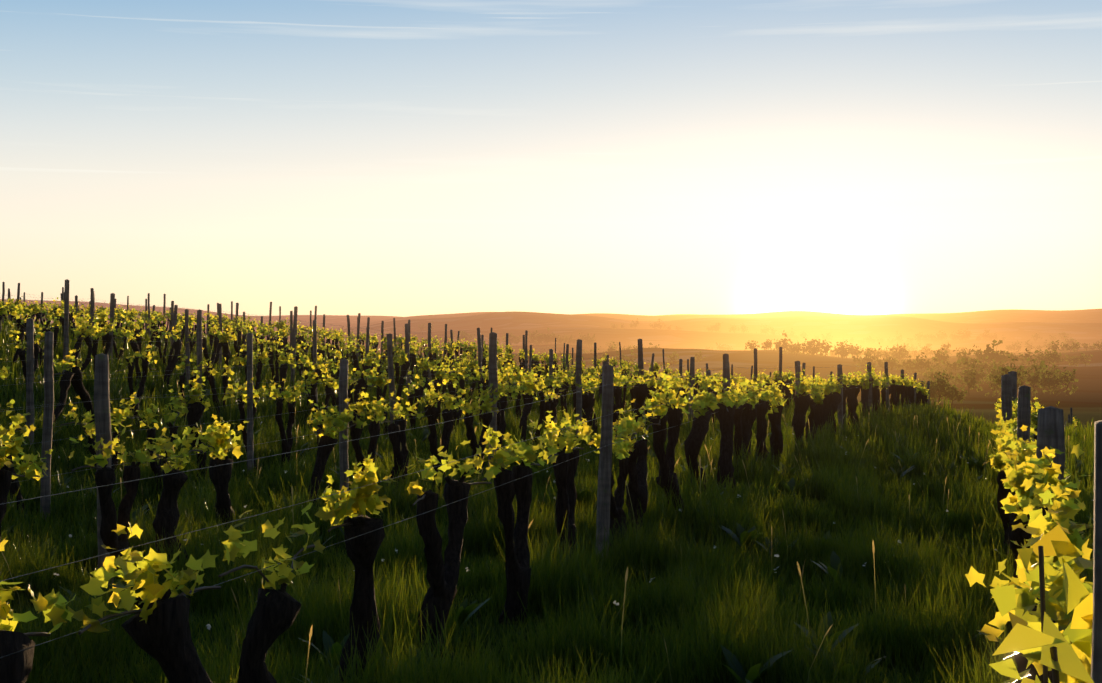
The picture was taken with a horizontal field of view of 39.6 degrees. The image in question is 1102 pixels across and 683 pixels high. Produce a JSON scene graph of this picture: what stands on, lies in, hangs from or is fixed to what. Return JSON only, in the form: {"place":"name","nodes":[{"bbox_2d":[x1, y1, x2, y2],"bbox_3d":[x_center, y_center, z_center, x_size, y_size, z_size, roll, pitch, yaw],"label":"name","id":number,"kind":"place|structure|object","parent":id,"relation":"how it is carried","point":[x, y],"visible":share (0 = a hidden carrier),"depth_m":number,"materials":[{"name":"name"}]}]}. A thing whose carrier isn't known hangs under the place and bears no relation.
{"place":"outdoors","nodes":[
{"label":"outdoors","id":0,"kind":"place"},
{"bbox_2d":[0,299,1101,682],"bbox_3d":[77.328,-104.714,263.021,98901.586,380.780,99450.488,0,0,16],"label":"terrain","id":1,"kind":"structure","parent":0,"point":[1010,325],"depth_m":3654.59,"materials":[{"name":"brown soil"}]},
{"bbox_2d":[1,300,147,327],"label":"vine row","id":2,"kind":"object","parent":1,"relation":"on","point":[51,308],"visible":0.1,"depth_m":58.41,"materials":[{"name":"green plant"}]},
{"bbox_2d":[8,288,159,328],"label":"trellis row","id":3,"kind":"object","parent":1,"relation":"on","point":[153,310],"visible":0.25,"depth_m":63.79,"materials":[{"name":"grey wood"}]},
{"bbox_2d":[1,298,196,331],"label":"vine row","id":4,"kind":"object","parent":1,"relation":"on","point":[102,308],"visible":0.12,"depth_m":55.43,"materials":[{"name":"green plant"}]},
{"bbox_2d":[1,282,205,328],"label":"trellis row","id":5,"kind":"object","parent":1,"relation":"on","point":[3,291],"visible":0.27,"depth_m":51.54,"materials":[{"name":"grey wood"}]},
{"bbox_2d":[1,299,250,336],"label":"vine row","id":6,"kind":"object","parent":1,"relation":"on","point":[116,312],"visible":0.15,"depth_m":51.43,"materials":[{"name":"green plant"}]},
{"bbox_2d":[6,292,262,335],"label":"trellis row","id":7,"kind":"object","parent":1,"relation":"on","point":[145,312],"visible":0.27,"depth_m":55.24,"materials":[{"name":"grey wood"}]},
{"bbox_2d":[0,296,317,344],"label":"vine row","id":8,"kind":"object","parent":1,"relation":"on","point":[70,311],"visible":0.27,"depth_m":48.52,"materials":[{"name":"green plant"}]},
{"bbox_2d":[16,283,325,343],"bbox_3d":[-13.796,-0.578,48.385,0.269,2.424,33.101,0,0,16],"label":"trellis row","id":9,"kind":"object","parent":1,"relation":"on","point":[19,293],"visible":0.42,"depth_m":51.15,"materials":[{"name":"grey wood"}]},
{"bbox_2d":[0,293,383,354],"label":"trellis row","id":10,"kind":"object","parent":1,"relation":"on","point":[270,312],"visible":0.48,"depth_m":51.96,"materials":[{"name":"grey wood"}]},
{"bbox_2d":[7,301,378,352],"bbox_3d":[-11.855,-0.212,45.395,0.712,2.176,34.847,0,0,16],"label":"vine row","id":11,"kind":"object","parent":1,"relation":"on","point":[35,308],"visible":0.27,"depth_m":45.94,"materials":[{"name":"green plant"}]},
{"bbox_2d":[8,288,446,358],"bbox_3d":[-9.550,-0.237,43.608,0.242,2.665,39.651,0,0,16],"label":"trellis row","id":12,"kind":"object","parent":1,"relation":"on","point":[172,307],"visible":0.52,"depth_m":44.73,"materials":[{"name":"grey wood"}]},
{"bbox_2d":[17,302,440,356],"bbox_3d":[-9.740,-0.079,42.855,0.637,2.246,37.844,0,0,16],"label":"vine row","id":13,"kind":"object","parent":1,"relation":"on","point":[282,324],"visible":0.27,"depth_m":43.37,"materials":[{"name":"green plant"}]},
{"bbox_2d":[0,303,499,365],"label":"vine row","id":14,"kind":"object","parent":1,"relation":"on","point":[101,317],"visible":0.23,"depth_m":37.24,"materials":[{"name":"green plant"}]},
{"bbox_2d":[5,298,508,361],"bbox_3d":[-7.459,-0.004,41.110,0.226,2.764,42.696,0,0,16],"label":"trellis row","id":15,"kind":"object","parent":1,"relation":"on","point":[175,309],"visible":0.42,"depth_m":39.56,"materials":[{"name":"grey wood"}]},
{"bbox_2d":[1,308,571,375],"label":"vine row","id":16,"kind":"object","parent":1,"relation":"on","point":[281,332],"visible":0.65,"depth_m":33.67,"materials":[{"name":"green plant"}]},
{"bbox_2d":[0,293,575,374],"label":"trellis row","id":17,"kind":"object","parent":1,"relation":"on","point":[112,303],"visible":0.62,"depth_m":33.84,"materials":[{"name":"grey wood"}]},
{"bbox_2d":[0,279,621,386],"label":"trellis row","id":18,"kind":"object","parent":1,"relation":"on","point":[66,325],"visible":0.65,"depth_m":29.37,"materials":[{"name":"grey wood"}]},
{"bbox_2d":[9,318,637,393],"bbox_3d":[-3.432,0.794,35.738,0.695,2.406,47.838,0,0,16],"label":"vine row","id":19,"kind":"object","parent":1,"relation":"on","point":[176,346],"visible":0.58,"depth_m":27.47,"materials":[{"name":"green plant"}]},
{"bbox_2d":[0,340,703,437],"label":"vine row","id":20,"kind":"object","parent":1,"relation":"on","point":[73,373],"visible":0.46,"depth_m":23.75,"materials":[{"name":"green plant"}]},
{"bbox_2d":[6,309,710,446],"bbox_3d":[-1.102,1.053,34.141,0.224,3.091,52.887,0,0,16],"label":"trellis row","id":21,"kind":"object","parent":1,"relation":"on","point":[30,366],"visible":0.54,"depth_m":21.28,"materials":[{"name":"grey wood"}]},
{"bbox_2d":[2,328,770,521],"bbox_3d":[0.923,1.310,31.471,0.253,3.117,55.565,0,0,16],"label":"trellis row","id":22,"kind":"object","parent":1,"relation":"on","point":[45,502],"visible":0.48,"depth_m":16.82,"materials":[{"name":"grey wood"}]},
{"bbox_2d":[0,358,773,517],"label":"vine row","id":23,"kind":"object","parent":1,"relation":"on","point":[196,408],"visible":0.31,"depth_m":17.82,"materials":[{"name":"green plant"}]},
{"bbox_2d":[0,364,847,583],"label":"vine row","id":24,"kind":"object","parent":1,"relation":"on","point":[166,518],"visible":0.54,"depth_m":12.33,"materials":[{"name":"green plant"}]},
{"bbox_2d":[0,332,851,588],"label":"trellis row","id":25,"kind":"object","parent":1,"relation":"on","point":[102,407],"visible":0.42,"depth_m":12.82,"materials":[{"name":"grey wood"}]},
{"bbox_2d":[453,330,469,341],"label":"tree","id":26,"kind":"object","parent":1,"relation":"on","point":[461,333],"visible":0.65,"depth_m":2633.82,"materials":[{"name":"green plant"}]},
{"bbox_2d":[0,353,929,657],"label":"trellis row","id":27,"kind":"object","parent":1,"relation":"on","point":[604,481],"visible":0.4,"depth_m":10.08,"materials":[{"name":"grey wood"}]},
{"bbox_2d":[0,364,930,682],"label":"vine row","id":28,"kind":"object","parent":1,"relation":"on","point":[156,628],"visible":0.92,"depth_m":7.24,"materials":[{"name":"green plant"}]},
{"bbox_2d":[461,333,475,343],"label":"tree","id":29,"kind":"object","parent":1,"relation":"on","point":[464,335],"visible":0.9,"depth_m":2600.34,"materials":[{"name":"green plant"}]},
{"bbox_2d":[502,332,519,345],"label":"tree","id":30,"kind":"object","parent":1,"relation":"on","point":[509,337],"visible":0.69,"depth_m":2585.23,"materials":[{"name":"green plant"}]},
{"bbox_2d":[528,330,539,344],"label":"tree","id":31,"kind":"object","parent":1,"relation":"on","point":[531,337],"visible":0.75,"depth_m":2616.16,"materials":[{"name":"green plant"}]},
{"bbox_2d":[537,332,554,344],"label":"tree","id":32,"kind":"object","parent":1,"relation":"on","point":[546,338],"visible":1,"depth_m":2568.57,"materials":[{"name":"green plant"}]},
{"bbox_2d":[0,317,1093,682],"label":"grass","id":33,"kind":"structure","parent":1,"relation":"on","point":[714,617],"depth_m":9.98,"materials":[{"name":"green plant"}]},
{"bbox_2d":[543,328,558,342],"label":"tree","id":34,"kind":"object","parent":1,"relation":"on","point":[553,337],"visible":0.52,"depth_m":2605.76,"materials":[{"name":"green plant"}]},
{"bbox_2d":[563,334,574,343],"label":"tree","id":35,"kind":"object","parent":1,"relation":"on","point":[568,339],"visible":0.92,"depth_m":2562.82,"materials":[{"name":"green plant"}]},
{"bbox_2d":[586,334,596,347],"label":"tree","id":36,"kind":"object","parent":1,"relation":"on","point":[591,341],"visible":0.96,"depth_m":2540.42,"materials":[{"name":"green plant"}]},
{"bbox_2d":[616,351,629,368],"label":"tree","id":37,"kind":"object","parent":1,"relation":"on","point":[618,358],"visible":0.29,"depth_m":891.34,"materials":[{"name":"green plant"}]},
{"bbox_2d":[619,350,636,370],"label":"tree","id":38,"kind":"object","parent":1,"relation":"on","point":[632,363],"visible":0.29,"depth_m":873.16,"materials":[{"name":"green plant"}]},
{"bbox_2d":[666,351,678,365],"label":"tree","id":39,"kind":"object","parent":1,"relation":"on","point":[673,358],"visible":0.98,"depth_m":878.92,"materials":[{"name":"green plant"}]},
{"bbox_2d":[694,351,705,361],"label":"tree","id":40,"kind":"object","parent":1,"relation":"on","point":[698,355],"visible":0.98,"depth_m":884.67,"materials":[{"name":"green plant"}]},
{"bbox_2d":[745,340,759,351],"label":"tree","id":41,"kind":"object","parent":1,"relation":"on","point":[751,347],"visible":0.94,"depth_m":1158.00,"materials":[{"name":"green plant"}]},
{"bbox_2d":[756,325,771,335],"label":"tree","id":42,"kind":"object","parent":1,"relation":"on","point":[765,330],"visible":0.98,"depth_m":3749.33,"materials":[{"name":"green plant"}]},
{"bbox_2d":[773,330,791,353],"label":"tree","id":43,"kind":"object","parent":1,"relation":"on","point":[785,343],"visible":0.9,"depth_m":1070.40,"materials":[{"name":"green plant"}]},
{"bbox_2d":[789,342,801,355],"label":"tree","id":44,"kind":"object","parent":1,"relation":"on","point":[797,347],"visible":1,"depth_m":1020.38,"materials":[{"name":"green plant"}]},
{"bbox_2d":[796,340,811,354],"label":"tree","id":45,"kind":"object","parent":1,"relation":"on","point":[807,347],"visible":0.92,"depth_m":1060.10,"materials":[{"name":"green plant"}]},
{"bbox_2d":[800,337,816,355],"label":"tree","id":46,"kind":"object","parent":1,"relation":"on","point":[808,342],"visible":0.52,"depth_m":1080.21,"materials":[{"name":"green plant"}]},
{"bbox_2d":[811,339,827,356],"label":"tree","id":47,"kind":"object","parent":1,"relation":"on","point":[817,342],"visible":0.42,"depth_m":1081.75,"materials":[{"name":"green plant"}]},
{"bbox_2d":[817,339,831,356],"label":"tree","id":48,"kind":"object","parent":1,"relation":"on","point":[826,348],"visible":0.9,"depth_m":1080.28,"materials":[{"name":"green plant"}]},
{"bbox_2d":[821,332,832,344],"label":"tree","id":49,"kind":"object","parent":1,"relation":"on","point":[826,338],"visible":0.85,"depth_m":3729.19,"materials":[{"name":"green plant"}]},
{"bbox_2d":[830,340,847,357],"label":"tree","id":50,"kind":"object","parent":1,"relation":"on","point":[835,349],"visible":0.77,"depth_m":1088.60,"materials":[{"name":"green plant"}]},
{"bbox_2d":[835,343,851,357],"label":"tree","id":51,"kind":"object","parent":1,"relation":"on","point":[843,351],"visible":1,"depth_m":1010.39,"materials":[{"name":"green plant"}]},
{"bbox_2d":[836,343,855,358],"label":"tree","id":52,"kind":"object","parent":1,"relation":"on","point":[851,349],"visible":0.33,"depth_m":1090.72,"materials":[{"name":"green plant"}]},
{"bbox_2d":[851,344,862,356],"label":"tree","id":53,"kind":"object","parent":1,"relation":"on","point":[856,350],"visible":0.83,"depth_m":1100.85,"materials":[{"name":"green plant"}]},
{"bbox_2d":[852,348,871,371],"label":"tree","id":54,"kind":"object","parent":1,"relation":"on","point":[859,365],"visible":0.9,"depth_m":779.03,"materials":[{"name":"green plant"}]},
{"bbox_2d":[861,354,877,372],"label":"tree","id":55,"kind":"object","parent":1,"relation":"on","point":[873,363],"visible":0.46,"depth_m":783.97,"materials":[{"name":"brown plant"}]},
{"bbox_2d":[869,348,883,361],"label":"tree","id":56,"kind":"object","parent":1,"relation":"on","point":[877,353],"visible":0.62,"depth_m":1108.92,"materials":[{"name":"orange plant"}]},
{"bbox_2d":[874,355,895,373],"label":"tree","id":57,"kind":"object","parent":1,"relation":"on","point":[880,364],"visible":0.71,"depth_m":771.40,"materials":[{"name":"brown plant"}]},
{"bbox_2d":[886,356,902,373],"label":"tree","id":58,"kind":"object","parent":1,"relation":"on","point":[897,365],"visible":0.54,"depth_m":774.15,"materials":[{"name":"brown plant"}]},
{"bbox_2d":[889,345,907,363],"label":"tree","id":59,"kind":"object","parent":1,"relation":"on","point":[901,354],"visible":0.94,"depth_m":1120.84,"materials":[{"name":"orange plant"}]},
{"bbox_2d":[899,359,915,374],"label":"tree","id":60,"kind":"object","parent":1,"relation":"on","point":[905,365],"visible":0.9,"depth_m":763.58,"materials":[{"name":"brown plant"}]},
{"bbox_2d":[907,352,934,375],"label":"tree","id":61,"kind":"object","parent":1,"relation":"on","point":[919,361],"visible":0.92,"depth_m":757.72,"materials":[{"name":"brown plant"}]},
{"bbox_2d":[919,346,930,356],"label":"tree","id":62,"kind":"object","parent":1,"relation":"on","point":[924,350],"visible":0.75,"depth_m":1746.13,"materials":[{"name":"orange plant"}]},
{"bbox_2d":[918,377,940,402],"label":"tree","id":63,"kind":"object","parent":1,"relation":"on","point":[932,390],"visible":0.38,"depth_m":223.15,"materials":[{"name":"brown plant"}]},
{"bbox_2d":[919,368,945,381],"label":"tree","id":64,"kind":"object","parent":1,"relation":"on","point":[931,375],"visible":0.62,"depth_m":525.95,"materials":[{"name":"brown plant"}]},
{"bbox_2d":[922,357,944,375],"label":"tree","id":65,"kind":"object","parent":1,"relation":"on","point":[936,365],"visible":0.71,"depth_m":755.88,"materials":[{"name":"brown plant"}]},
{"bbox_2d":[925,371,956,404],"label":"tree","id":66,"kind":"object","parent":1,"relation":"on","point":[942,388],"visible":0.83,"depth_m":228.30,"materials":[{"name":"brown plant"}]},
{"bbox_2d":[933,348,948,365],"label":"tree","id":67,"kind":"object","parent":1,"relation":"on","point":[938,353],"visible":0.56,"depth_m":958.34,"materials":[{"name":"brown plant"}]},
{"bbox_2d":[938,348,950,366],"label":"tree","id":68,"kind":"object","parent":1,"relation":"on","point":[943,357],"visible":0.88,"depth_m":953.95,"materials":[{"name":"brown plant"}]},
{"bbox_2d":[936,369,956,384],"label":"tree","id":69,"kind":"object","parent":1,"relation":"on","point":[945,372],"visible":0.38,"depth_m":531.73,"materials":[{"name":"brown plant"}]},
{"bbox_2d":[944,357,963,376],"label":"tree","id":70,"kind":"object","parent":1,"relation":"on","point":[955,367],"visible":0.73,"depth_m":751.57,"materials":[{"name":"brown plant"}]},
{"bbox_2d":[942,385,966,409],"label":"tree","id":71,"kind":"object","parent":1,"relation":"on","point":[958,398],"visible":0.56,"depth_m":233.69,"materials":[{"name":"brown plant"}]},
{"bbox_2d":[951,371,968,386],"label":"tree","id":72,"kind":"object","parent":1,"relation":"on","point":[959,380],"visible":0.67,"depth_m":548.06,"materials":[{"name":"brown plant"}]},
{"bbox_2d":[953,348,974,367],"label":"tree","id":73,"kind":"object","parent":1,"relation":"on","point":[962,353],"visible":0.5,"depth_m":930.84,"materials":[{"name":"brown plant"}]},
{"bbox_2d":[958,365,982,396],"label":"tree","id":74,"kind":"object","parent":1,"relation":"on","point":[971,382],"visible":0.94,"depth_m":405.11,"materials":[{"name":"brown plant"}]},
{"bbox_2d":[956,351,987,369],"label":"tree","id":75,"kind":"object","parent":1,"relation":"on","point":[969,363],"visible":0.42,"depth_m":747.69,"materials":[{"name":"brown plant"}]},
{"bbox_2d":[957,358,989,385],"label":"tree","id":76,"kind":"object","parent":1,"relation":"on","point":[973,369],"visible":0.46,"depth_m":554.41,"materials":[{"name":"brown plant"}]},
{"bbox_2d":[969,359,987,377],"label":"tree","id":77,"kind":"object","parent":1,"relation":"on","point":[981,364],"visible":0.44,"depth_m":732.34,"materials":[{"name":"brown plant"}]},
{"bbox_2d":[973,345,988,364],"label":"tree","id":78,"kind":"object","parent":1,"relation":"on","point":[978,352],"visible":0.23,"depth_m":969.92,"materials":[{"name":"brown plant"}]},
{"bbox_2d":[983,363,999,384],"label":"tree","id":79,"kind":"object","parent":1,"relation":"on","point":[985,379],"visible":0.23,"depth_m":559.74,"materials":[{"name":"brown plant"}]},
{"bbox_2d":[985,373,1000,396],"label":"tree","id":80,"kind":"object","parent":1,"relation":"on","point":[997,386],"visible":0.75,"depth_m":409.10,"materials":[{"name":"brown plant"}]},
{"bbox_2d":[982,339,1010,363],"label":"tree","id":81,"kind":"object","parent":1,"relation":"on","point":[991,355],"visible":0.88,"depth_m":941.94,"materials":[{"name":"brown plant"}]},
{"bbox_2d":[989,357,1006,372],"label":"tree","id":82,"kind":"object","parent":1,"relation":"on","point":[1000,364],"visible":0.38,"depth_m":732.09,"materials":[{"name":"brown plant"}]},
{"bbox_2d":[992,365,1024,380],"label":"tree","id":83,"kind":"object","parent":1,"relation":"on","point":[994,372],"visible":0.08,"depth_m":422.75,"materials":[{"name":"brown plant"}]},
{"bbox_2d":[991,357,1026,388],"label":"tree","id":84,"kind":"object","parent":1,"relation":"on","point":[997,379],"visible":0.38,"depth_m":286.73,"materials":[{"name":"brown plant"}]},
{"bbox_2d":[1009,341,1021,351],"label":"tree","id":85,"kind":"object","parent":1,"relation":"on","point":[1013,347],"visible":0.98,"depth_m":2552.91,"materials":[{"name":"orange plant"}]},
{"bbox_2d":[1008,354,1022,365],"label":"tree","id":86,"kind":"object","parent":1,"relation":"on","point":[1014,358],"visible":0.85,"depth_m":940.09,"materials":[{"name":"brown plant"}]},
{"bbox_2d":[1017,348,1037,365],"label":"tree","id":87,"kind":"object","parent":1,"relation":"on","point":[1026,355],"visible":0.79,"depth_m":990.99,"materials":[{"name":"brown plant"}]},
{"bbox_2d":[965,397,1093,682],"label":"vine row","id":88,"kind":"object","parent":1,"relation":"on","point":[1046,595],"visible":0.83,"depth_m":4.06,"materials":[{"name":"green plant"}]},
{"bbox_2d":[1021,358,1043,386],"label":"tree","id":89,"kind":"object","parent":1,"relation":"on","point":[1032,366],"visible":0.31,"depth_m":589.39,"materials":[{"name":"brown plant"}]},
{"bbox_2d":[1019,361,1051,395],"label":"tree","id":90,"kind":"object","parent":1,"relation":"on","point":[1036,380],"visible":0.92,"depth_m":422.48,"materials":[{"name":"brown plant"}]},
{"bbox_2d":[1032,349,1045,364],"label":"tree","id":91,"kind":"object","parent":1,"relation":"on","point":[1039,357],"visible":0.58,"depth_m":1017.82,"materials":[{"name":"brown plant"}]},
{"bbox_2d":[1034,353,1051,364],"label":"tree","id":92,"kind":"object","parent":1,"relation":"on","point":[1046,359],"visible":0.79,"depth_m":922.17,"materials":[{"name":"brown plant"}]},
{"bbox_2d":[1035,367,1059,394],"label":"tree","id":93,"kind":"object","parent":1,"relation":"on","point":[1049,373],"visible":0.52,"depth_m":436.05,"materials":[{"name":"brown plant"}]},
{"bbox_2d":[1037,349,1058,365],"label":"tree","id":94,"kind":"object","parent":1,"relation":"on","point":[1053,357],"visible":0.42,"depth_m":933.35,"materials":[{"name":"brown plant"}]},
{"bbox_2d":[1001,371,1101,682],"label":"trellis row","id":95,"kind":"object","parent":1,"relation":"on","point":[1050,429],"visible":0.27,"depth_m":7.36,"materials":[{"name":"grey wood"}]},
{"bbox_2d":[1046,340,1061,351],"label":"tree","id":96,"kind":"object","parent":1,"relation":"on","point":[1053,346],"visible":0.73,"depth_m":1504.18,"materials":[{"name":"brown plant"}]},
{"bbox_2d":[1043,375,1068,395],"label":"tree","id":97,"kind":"object","parent":1,"relation":"on","point":[1057,381],"visible":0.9,"depth_m":433.93,"materials":[{"name":"brown plant"}]},
{"bbox_2d":[1047,362,1064,383],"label":"tree","id":98,"kind":"object","parent":1,"relation":"on","point":[1053,367],"visible":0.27,"depth_m":602.15,"materials":[{"name":"brown plant"}]},
{"bbox_2d":[1058,331,1070,341],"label":"tree","id":99,"kind":"object","parent":1,"relation":"on","point":[1063,334],"visible":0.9,"depth_m":3582.15,"materials":[{"name":"orange plant"}]},
{"bbox_2d":[1054,367,1077,395],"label":"tree","id":100,"kind":"object","parent":1,"relation":"on","point":[1066,374],"visible":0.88,"depth_m":439.34,"materials":[{"name":"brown plant"}]},
{"bbox_2d":[1065,408,1072,428],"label":"trellis row","id":101,"kind":"object","parent":1,"relation":"on","point":[1070,417],"visible":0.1,"depth_m":62.08,"materials":[{"name":"grey wood"}]},
{"bbox_2d":[1063,355,1076,366],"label":"tree","id":102,"kind":"object","parent":1,"relation":"on","point":[1072,361],"visible":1,"depth_m":1015.28,"materials":[{"name":"brown plant"}]},
{"bbox_2d":[1061,342,1079,352],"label":"tree","id":103,"kind":"object","parent":1,"relation":"on","point":[1069,347],"visible":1,"depth_m":1511.86,"materials":[{"name":"brown plant"}]},
{"bbox_2d":[1069,416,1079,427],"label":"vine row","id":104,"kind":"object","parent":1,"relation":"on","point":[1074,424],"visible":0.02,"depth_m":60.91,"materials":[{"name":"green plant"}]},
{"bbox_2d":[1076,352,1092,366],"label":"tree","id":105,"kind":"object","parent":1,"relation":"on","point":[1084,359],"visible":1,"depth_m":1005.64,"materials":[{"name":"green plant"}]},
{"bbox_2d":[0,0,1101,316],"label":"sky","id":106,"kind":"structure","parent":0,"point":[399,158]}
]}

